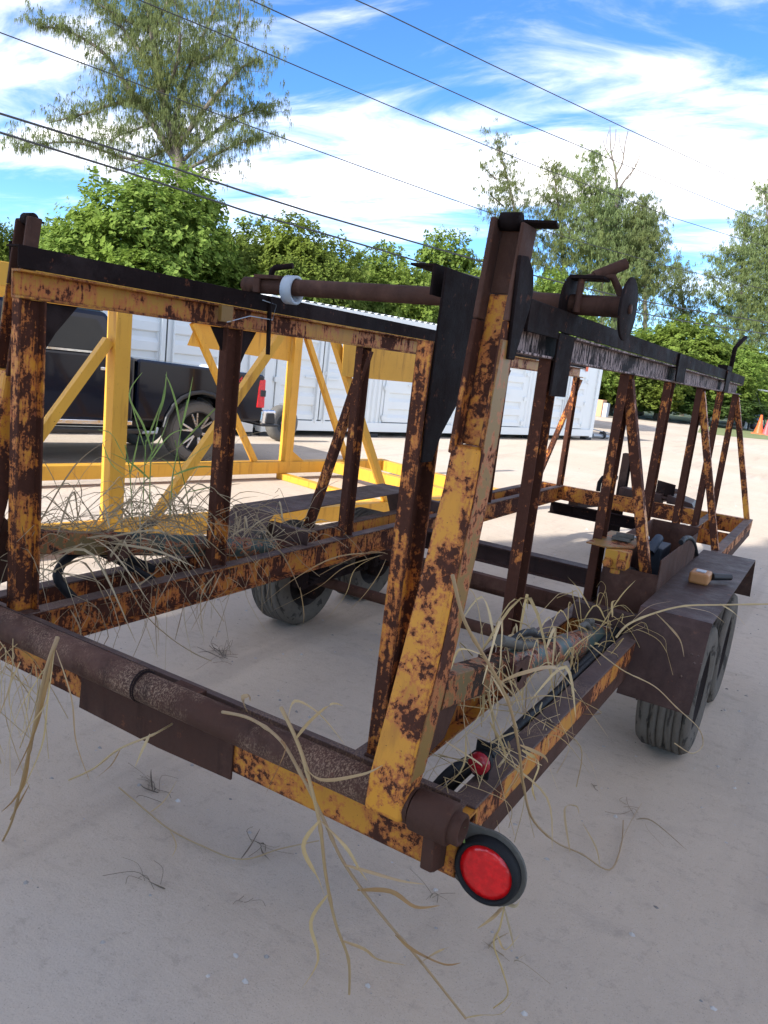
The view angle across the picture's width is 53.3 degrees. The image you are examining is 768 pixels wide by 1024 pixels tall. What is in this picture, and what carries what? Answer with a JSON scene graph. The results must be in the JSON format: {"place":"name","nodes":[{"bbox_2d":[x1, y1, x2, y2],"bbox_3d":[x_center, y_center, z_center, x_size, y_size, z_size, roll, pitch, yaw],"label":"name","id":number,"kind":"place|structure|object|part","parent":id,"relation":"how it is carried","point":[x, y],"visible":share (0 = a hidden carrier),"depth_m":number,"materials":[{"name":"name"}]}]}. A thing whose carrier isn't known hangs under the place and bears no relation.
{"place":"outdoors","nodes":[
{"label":"outdoors","id":0,"kind":"place"},
{"bbox_2d":[265,405,297,440],"bbox_3d":[-1.888,-1.636,14.097,0.220,0.656,0.656,16,15,42],"label":"spare wheel","id":1,"kind":"object","parent":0,"point":[274,433],"visible":0.34,"depth_m":13.93,"materials":[{"name":"metal"}]},
{"bbox_2d":[0,32,766,289],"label":"power cable","id":2,"kind":"object","parent":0,"point":[317,150],"visible":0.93,"depth_m":21.68,"materials":[{"name":"black rubber"}]},
{"bbox_2d":[0,416,767,1023],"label":"ground","id":3,"kind":"structure","parent":0,"point":[72,904],"depth_m":2.60,"materials":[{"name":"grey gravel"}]},
{"bbox_2d":[0,217,12,261],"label":"leafy tree","id":4,"kind":"object","parent":3,"relation":"on","point":[4,252],"visible":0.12,"depth_m":18.46,"materials":[{"name":"green plant"}]},
{"bbox_2d":[2,636,89,840],"bbox_3d":[-1.016,0.750,2.246,0.472,0.771,0.148,13,13,30],"label":"dry grass stalk","id":5,"kind":"object","parent":3,"relation":"on","point":[46,675],"visible":0.95,"depth_m":2.17,"materials":[{"name":"plant"}]},
{"bbox_2d":[39,209,73,245],"bbox_3d":[-9.823,-6.732,23.935,3.738,5.405,4.123,13,13,30],"label":"leafy tree","id":6,"kind":"object","parent":3,"relation":"on","point":[48,228],"depth_m":23.34,"materials":[{"name":"green plant"}]},
{"bbox_2d":[103,857,164,888],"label":"dead weed tuft","id":7,"kind":"object","parent":3,"relation":"on","point":[142,875],"visible":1,"depth_m":2.33,"materials":[{"name":"grey plant"}]},
{"bbox_2d":[0,297,278,460],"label":"pickup truck","id":8,"kind":"object","parent":3,"relation":"on","point":[80,333],"visible":0.59,"depth_m":9.70,"materials":[{"name":"black paint"}]},
{"bbox_3d":[-3.620,-2.123,9.043,0.810,0.375,0.144,-5,15,-45],"label":"window","id":9,"kind":"part","parent":8,"relation":"part of","materials":[{"name":"grey glass"}]},
{"bbox_2d":[197,364,217,406],"bbox_3d":[-2.426,-1.842,10.998,0.520,0.620,0.520,13,13,30],"label":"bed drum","id":10,"kind":"object","parent":8,"relation":"in","point":[202,365],"visible":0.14,"depth_m":10.82,"materials":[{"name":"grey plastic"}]},
{"bbox_2d":[0,0,293,203],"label":"feathery pine","id":11,"kind":"object","parent":3,"relation":"on","point":[147,20],"visible":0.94,"depth_m":26.46,"materials":[{"name":"green plant"}]},
{"bbox_2d":[38,154,264,289],"bbox_3d":[-6.013,-5.675,19.096,6.860,6.044,6.353,13,13,30],"label":"leafy tree","id":12,"kind":"object","parent":3,"relation":"on","point":[147,225],"visible":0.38,"depth_m":17.37,"materials":[{"name":"green plant"}]},
{"bbox_2d":[129,763,177,802],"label":"dead weed tuft","id":13,"kind":"object","parent":3,"relation":"on","point":[148,780],"visible":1,"depth_m":2.81,"materials":[{"name":"grey plant"}]},
{"bbox_2d":[55,310,257,435],"bbox_3d":[-7.660,-2.487,10.455,2.520,2.424,12.800,16,15,42],"label":"shipping container","id":14,"kind":"object","parent":3,"relation":"on","point":[160,339],"visible":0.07,"depth_m":12.83,"materials":[{"name":"metal"}]},
{"bbox_2d":[101,310,166,360],"bbox_3d":[-4.094,-2.539,12.474,0.129,2.015,1.140,16,15,42],"label":"door","id":15,"kind":"structure","parent":14,"relation":"in","point":[148,340],"depth_m":12.61,"materials":[{"name":"white metal"}]},
{"bbox_2d":[166,319,218,364],"bbox_3d":[-3.284,-2.611,13.316,0.134,2.015,1.140,16,15,42],"label":"door","id":16,"kind":"structure","parent":14,"relation":"in","point":[179,333],"depth_m":13.07,"materials":[{"name":"white metal"}]},
{"bbox_2d":[198,636,237,664],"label":"dead weed tuft","id":17,"kind":"object","parent":3,"relation":"on","point":[220,651],"visible":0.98,"depth_m":4.10,"materials":[{"name":"grey plant"}]},
{"bbox_2d":[118,782,318,859],"bbox_3d":[-0.629,1.064,2.582,0.760,0.036,0.327,11,12,24],"label":"dry grass stalk","id":18,"kind":"object","parent":3,"relation":"on","point":[149,813],"visible":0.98,"depth_m":2.54,"materials":[{"name":"plant"}]},
{"bbox_2d":[219,213,285,271],"bbox_3d":[-4.372,-6.095,23.039,5.401,5.748,5.654,13,13,30],"label":"leafy tree","id":19,"kind":"object","parent":3,"relation":"on","point":[241,239],"visible":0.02,"depth_m":22.40,"materials":[{"name":"green plant"}]},
{"bbox_2d":[0,261,533,534],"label":"yellow frame","id":20,"kind":"object","parent":3,"relation":"on","point":[114,346],"visible":0.49,"depth_m":7.38,"materials":[{"name":"paint"}]},
{"bbox_2d":[247,827,290,856],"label":"dead weed tuft","id":21,"kind":"object","parent":3,"relation":"on","point":[261,846],"visible":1,"depth_m":2.54,"materials":[{"name":"grey plant"}]},
{"bbox_2d":[217,209,376,312],"bbox_3d":[-2.479,-5.311,20.841,4.802,5.440,5.052,13,13,30],"label":"leafy tree","id":22,"kind":"object","parent":3,"relation":"on","point":[307,257],"visible":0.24,"depth_m":19.41,"materials":[{"name":"green plant"}]},
{"bbox_2d":[279,700,403,994],"bbox_3d":[-0.128,0.788,1.737,0.378,0.806,0.194,13,13,30],"label":"dry grass stalk","id":23,"kind":"object","parent":3,"relation":"on","point":[307,773],"visible":1,"depth_m":1.70,"materials":[{"name":"plant"}]},
{"bbox_2d":[0,212,754,906],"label":"trailer","id":24,"kind":"object","parent":3,"relation":"on","point":[494,320],"visible":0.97,"depth_m":2.62,"materials":[{"name":"paint"}]},
{"bbox_2d":[0,641,67,789],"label":"hanging dry grass","id":25,"kind":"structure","parent":24,"relation":"hanging from","point":[12,677],"depth_m":2.30,"materials":[{"name":"plant"}]},
{"bbox_2d":[68,723,172,780],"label":"dry grass stalk","id":26,"kind":"object","parent":24,"relation":"attached to","point":[133,742],"visible":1,"depth_m":2.09,"materials":[{"name":"plant"}]},
{"bbox_2d":[29,557,271,717],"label":"hanging dry grass","id":27,"kind":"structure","parent":24,"relation":"hanging from","point":[76,620],"depth_m":3.22,"materials":[{"name":"grey plant"}]},
{"bbox_2d":[120,558,210,660],"bbox_3d":[-0.859,0.464,3.239,0.128,0.581,0.598,12,12,26],"label":"dry grass stalk","id":28,"kind":"object","parent":24,"relation":"hanging from","point":[154,607],"visible":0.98,"depth_m":3.12,"materials":[{"name":"grey plant"}]},
{"bbox_2d":[0,431,368,646],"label":"dry grass tangle","id":29,"kind":"object","parent":24,"relation":"on","point":[121,521],"visible":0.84,"depth_m":3.16,"materials":[{"name":"beige plant"}]},
{"bbox_2d":[101,372,214,522],"bbox_3d":[-0.908,-0.270,3.333,0.191,0.670,0.808,13,13,30],"label":"reed plant","id":30,"kind":"object","parent":29,"relation":"on","point":[180,430],"visible":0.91,"depth_m":3.23,"materials":[{"name":"plant"}]},
{"bbox_2d":[241,694,250,711],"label":"dry grass stalk","id":31,"kind":"object","parent":24,"relation":"on","point":[243,696],"visible":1,"depth_m":1.95,"materials":[{"name":"plant"}]},
{"bbox_2d":[259,551,386,621],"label":"dry grass stalk","id":32,"kind":"object","parent":24,"relation":"on","point":[341,569],"visible":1,"depth_m":4.18,"materials":[{"name":"plant"}]},
{"bbox_2d":[221,710,509,1019],"bbox_3d":[-0.098,0.852,1.764,0.825,0.625,0.230,10,12,19],"label":"dry grass stalk","id":33,"kind":"object","parent":24,"relation":"on","point":[414,952],"visible":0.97,"depth_m":1.69,"materials":[{"name":"plant"}]},
{"bbox_2d":[240,258,637,340],"bbox_3d":[0.110,-0.876,2.978,1.705,0.275,0.207,13,13,30],"label":"reel bar","id":34,"kind":"object","parent":24,"relation":"on","point":[621,306],"visible":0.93,"depth_m":2.92,"materials":[{"name":"brown metal"}]},
{"bbox_2d":[477,901,519,1008],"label":"dry grass stalk","id":35,"kind":"object","parent":24,"relation":"hanging from","point":[495,914],"visible":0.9,"depth_m":1.72,"materials":[{"name":"plant"}]},
{"bbox_2d":[423,656,600,841],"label":"hanging dry grass","id":36,"kind":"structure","parent":24,"relation":"hanging from","point":[503,748],"depth_m":1.96,"materials":[{"name":"plant"}]},
{"bbox_2d":[451,574,642,869],"bbox_3d":[0.535,0.656,2.216,0.241,1.228,1.890,13,13,30],"label":"dry grass stalk","id":37,"kind":"object","parent":24,"relation":"on","point":[477,645],"visible":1,"depth_m":1.71,"materials":[{"name":"plant"}]},
{"bbox_2d":[454,581,672,737],"bbox_3d":[0.664,0.504,2.715,0.574,0.717,1.881,13,13,30],"label":"dry grass tangle","id":38,"kind":"object","parent":24,"relation":"on","point":[500,622],"visible":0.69,"depth_m":2.26,"materials":[{"name":"plant"}]},
{"bbox_2d":[590,645,703,753],"bbox_3d":[0.887,0.629,2.528,0.288,0.520,0.806,13,13,30],"label":"dry grass stalk","id":39,"kind":"object","parent":24,"relation":"attached to","point":[661,692],"visible":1,"depth_m":2.28,"materials":[{"name":"plant"}]},
{"bbox_2d":[615,601,767,654],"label":"dry grass stalk","id":40,"kind":"object","parent":24,"relation":"on","point":[647,615],"visible":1,"depth_m":2.90,"materials":[{"name":"plant"}]},
{"bbox_2d":[688,568,732,585],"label":"amber marker block","id":41,"kind":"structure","parent":24,"relation":"on","point":[701,576],"depth_m":3.68,"materials":[{"name":"orange plastic"}]},
{"bbox_2d":[350,239,438,323],"bbox_3d":[-0.110,-5.688,23.866,5.884,5.576,5.232,13,13,30],"label":"leafy tree","id":42,"kind":"object","parent":3,"relation":"on","point":[384,269],"visible":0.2,"depth_m":22.63,"materials":[{"name":"green plant"}]},
{"bbox_2d":[252,294,602,439],"bbox_3d":[1.309,-3.394,19.795,2.520,2.635,12.800,16,15,42],"label":"shipping container","id":43,"kind":"object","parent":3,"relation":"on","point":[387,405],"visible":0.2,"depth_m":16.90,"materials":[{"name":"metal"}]},
{"bbox_2d":[273,338,324,422],"bbox_3d":[-1.664,-2.860,14.976,0.134,2.195,1.200,16,15,42],"label":"door","id":44,"kind":"structure","parent":43,"relation":"in","point":[309,390],"depth_m":15.20,"materials":[{"name":"white metal"}]},
{"bbox_2d":[318,342,352,422],"bbox_3d":[-0.836,-2.935,15.841,0.134,2.195,1.140,16,15,42],"label":"door","id":45,"kind":"structure","parent":43,"relation":"in","point":[331,373],"depth_m":15.68,"materials":[{"name":"white metal"}]},
{"bbox_2d":[381,380,411,422],"bbox_3d":[0.439,-3.052,17.176,0.130,2.090,1.200,16,15,42],"label":"door","id":46,"kind":"structure","parent":43,"relation":"in","point":[397,394],"depth_m":17.19,"materials":[{"name":"white metal"}]},
{"bbox_2d":[502,368,530,426],"bbox_3d":[3.462,-3.323,20.335,0.130,2.090,1.200,16,15,42],"label":"door","id":47,"kind":"structure","parent":43,"relation":"in","point":[517,380],"depth_m":20.48,"materials":[{"name":"white metal"}]},
{"bbox_2d":[550,397,564,427],"bbox_3d":[4.876,-3.450,21.813,0.130,2.190,1.140,16,15,42],"label":"door","id":48,"kind":"structure","parent":43,"relation":"in","point":[558,406],"depth_m":22.13,"materials":[{"name":"white metal"}]},
{"bbox_2d":[562,366,589,429],"bbox_3d":[5.706,-3.522,22.677,0.134,2.195,1.200,16,15,42],"label":"door","id":49,"kind":"structure","parent":43,"relation":"in","point":[580,403],"depth_m":22.89,"materials":[{"name":"white metal"}]},
{"bbox_2d":[422,881,447,901],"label":"dead weed tuft","id":50,"kind":"object","parent":3,"relation":"on","point":[436,893],"visible":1,"depth_m":2.41,"materials":[{"name":"grey plant"}]},
{"bbox_2d":[413,224,483,285],"bbox_3d":[2.545,-7.322,29.615,5.678,7.222,6.084,0,13,-30],"label":"leafy tree","id":51,"kind":"object","parent":3,"relation":"on","point":[453,261],"visible":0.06,"depth_m":28.85,"materials":[{"name":"green plant"}]},
{"bbox_2d":[482,933,549,983],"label":"dead weed tuft","id":52,"kind":"object","parent":3,"relation":"on","point":[506,958],"visible":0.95,"depth_m":2.19,"materials":[{"name":"grey plant"}]},
{"bbox_2d":[534,265,611,381],"bbox_3d":[6.558,-6.739,30.848,4.432,6.488,4.948,1,12,-26],"label":"leafy tree","id":53,"kind":"object","parent":3,"relation":"on","point":[546,286],"visible":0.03,"depth_m":29.58,"materials":[{"name":"green plant"}]},
{"bbox_2d":[595,399,609,416],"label":"stacked box","id":54,"kind":"object","parent":3,"relation":"on","point":[603,407],"visible":0.73,"depth_m":43.62,"materials":[{"name":"grey plastic"}]},
{"bbox_2d":[608,797,681,845],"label":"dead weed tuft","id":55,"kind":"object","parent":3,"relation":"on","point":[646,819],"visible":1,"depth_m":2.93,"materials":[{"name":"grey plant"}]},
{"bbox_2d":[608,411,766,427],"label":"grass verge","id":56,"kind":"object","parent":3,"relation":"on","point":[673,417],"depth_m":58.95,"materials":[{"name":"green plant"}]},
{"bbox_2d":[471,118,553,284],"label":"feathery pine","id":57,"kind":"object","parent":56,"relation":"on","point":[507,184],"visible":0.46,"depth_m":54.58,"materials":[{"name":"green plant"}]},
{"bbox_2d":[523,154,608,289],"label":"feathery pine","id":58,"kind":"object","parent":56,"relation":"on","point":[558,198],"visible":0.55,"depth_m":56.49,"materials":[{"name":"green plant"}]},
{"bbox_2d":[548,143,657,327],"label":"feathery pine","id":59,"kind":"object","parent":56,"relation":"on","point":[598,199],"visible":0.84,"depth_m":55.51,"materials":[{"name":"green plant"}]},
{"bbox_2d":[599,343,635,395],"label":"leafy tree","id":60,"kind":"object","parent":56,"relation":"on","point":[612,382],"visible":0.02,"depth_m":44.60,"materials":[{"name":"green plant"}]},
{"bbox_2d":[603,131,640,410],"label":"bare tree","id":61,"kind":"object","parent":56,"relation":"on","point":[616,174],"visible":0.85,"depth_m":57.97,"materials":[{"name":"brown plant"}]},
{"bbox_2d":[573,180,671,335],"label":"feathery pine","id":62,"kind":"object","parent":56,"relation":"on","point":[623,202],"visible":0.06,"depth_m":58.59,"materials":[{"name":"green plant"}]},
{"bbox_2d":[598,386,670,414],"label":"hedge shrub","id":63,"kind":"object","parent":56,"relation":"on","point":[640,408],"visible":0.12,"depth_m":46.53,"materials":[{"name":"green plant"}]},
{"bbox_2d":[598,351,693,410],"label":"leafy tree","id":64,"kind":"object","parent":56,"relation":"on","point":[649,388],"visible":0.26,"depth_m":45.17,"materials":[{"name":"green plant"}]},
{"bbox_2d":[612,185,689,414],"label":"feathery pine","id":65,"kind":"object","parent":56,"relation":"on","point":[648,288],"visible":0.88,"depth_m":56.41,"materials":[{"name":"green plant"}]},
{"bbox_2d":[631,324,681,415],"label":"leafy tree","id":66,"kind":"object","parent":56,"relation":"on","point":[647,329],"visible":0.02,"depth_m":53.59,"materials":[{"name":"green plant"}]},
{"bbox_2d":[614,390,727,419],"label":"hedge shrub","id":67,"kind":"object","parent":56,"relation":"on","point":[688,406],"visible":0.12,"depth_m":47.24,"materials":[{"name":"green plant"}]},
{"bbox_2d":[640,256,715,415],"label":"feathery pine","id":68,"kind":"object","parent":56,"relation":"on","point":[681,294],"visible":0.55,"depth_m":65.40,"materials":[{"name":"green plant"}]},
{"bbox_2d":[626,313,758,405],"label":"leafy tree","id":69,"kind":"object","parent":56,"relation":"on","point":[688,338],"visible":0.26,"depth_m":48.71,"materials":[{"name":"green plant"}]},
{"bbox_2d":[689,203,767,422],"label":"feathery pine","id":70,"kind":"object","parent":56,"relation":"on","point":[742,307],"visible":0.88,"depth_m":63.55,"materials":[{"name":"green plant"}]},
{"bbox_2d":[731,175,767,353],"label":"feathery pine","id":71,"kind":"object","parent":56,"relation":"on","point":[764,229],"visible":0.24,"depth_m":64.85,"materials":[{"name":"green plant"}]},
{"bbox_2d":[731,342,767,421],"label":"leafy tree","id":72,"kind":"object","parent":56,"relation":"on","point":[755,350],"visible":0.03,"depth_m":58.60,"materials":[{"name":"green plant"}]},
{"bbox_2d":[742,400,767,425],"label":"hedge shrub","id":73,"kind":"object","parent":56,"relation":"on","point":[765,418],"visible":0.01,"depth_m":55.83,"materials":[{"name":"green plant"}]},
{"bbox_2d":[670,387,767,423],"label":"hedge shrub","id":74,"kind":"object","parent":3,"relation":"on","point":[747,412],"visible":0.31,"depth_m":47.81,"materials":[{"name":"green plant"}]},
{"bbox_2d":[693,338,767,423],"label":"leafy tree","id":75,"kind":"object","parent":3,"relation":"on","point":[753,368],"visible":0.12,"depth_m":49.49,"materials":[{"name":"green plant"}]},
{"bbox_2d":[698,425,767,439],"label":"grass patch","id":76,"kind":"object","parent":3,"relation":"on","point":[721,429],"visible":0.6,"depth_m":42.28,"materials":[{"name":"green plant"}]},
{"bbox_2d":[751,415,763,434],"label":"traffic cone","id":77,"kind":"object","parent":76,"relation":"on","point":[758,429],"visible":0.84,"depth_m":44.50,"materials":[{"name":"orange plastic"}]},
{"bbox_2d":[747,389,767,429],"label":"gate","id":78,"kind":"structure","parent":76,"relation":"on","point":[759,405],"depth_m":49.48,"materials":[{"name":"metal"}]},
{"bbox_2d":[762,421,767,434],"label":"traffic cone","id":79,"kind":"object","parent":76,"relation":"on","point":[765,431],"visible":0.77,"depth_m":44.32,"materials":[{"name":"orange plastic"}]},
{"bbox_2d":[742,414,760,428],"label":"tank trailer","id":80,"kind":"object","parent":3,"relation":"on","point":[753,426],"visible":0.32,"depth_m":52.37,"materials":[{"name":"black metal"}]},
{"bbox_2d":[0,112,767,322],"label":"power cable","id":81,"kind":"object","parent":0,"point":[96,143],"visible":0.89,"depth_m":17.64,"materials":[{"name":"black rubber"}]},
{"bbox_2d":[0,131,767,333],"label":"power cable","id":82,"kind":"object","parent":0,"point":[96,162],"visible":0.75,"depth_m":16.95,"materials":[{"name":"black rubber"}]},
{"bbox_2d":[0,0,767,354],"label":"sky","id":83,"kind":"structure","parent":0,"point":[689,77],"materials":[{"name":"blue"}]},
{"bbox_2d":[139,0,767,247],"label":"power cable","id":84,"kind":"object","parent":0,"point":[409,113],"visible":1,"depth_m":22.48,"materials":[{"name":"black rubber"}]},
{"bbox_2d":[251,0,767,222],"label":"power cable","id":85,"kind":"object","parent":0,"point":[475,101],"visible":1,"depth_m":22.37,"materials":[{"name":"black rubber"}]},
{"bbox_2d":[356,0,766,192],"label":"power cable","id":86,"kind":"object","parent":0,"point":[536,85],"visible":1,"depth_m":22.45,"materials":[{"name":"black rubber"}]},
{"bbox_2d":[591,429,609,438],"bbox_3d":[7.268,-2.544,25.010,1.602,0.317,0.258,-3,15,-41],"label":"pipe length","id":87,"kind":"object","parent":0,"point":[602,435],"visible":0.57,"depth_m":24.76,"materials":[{"name":"metal"}]}
]}

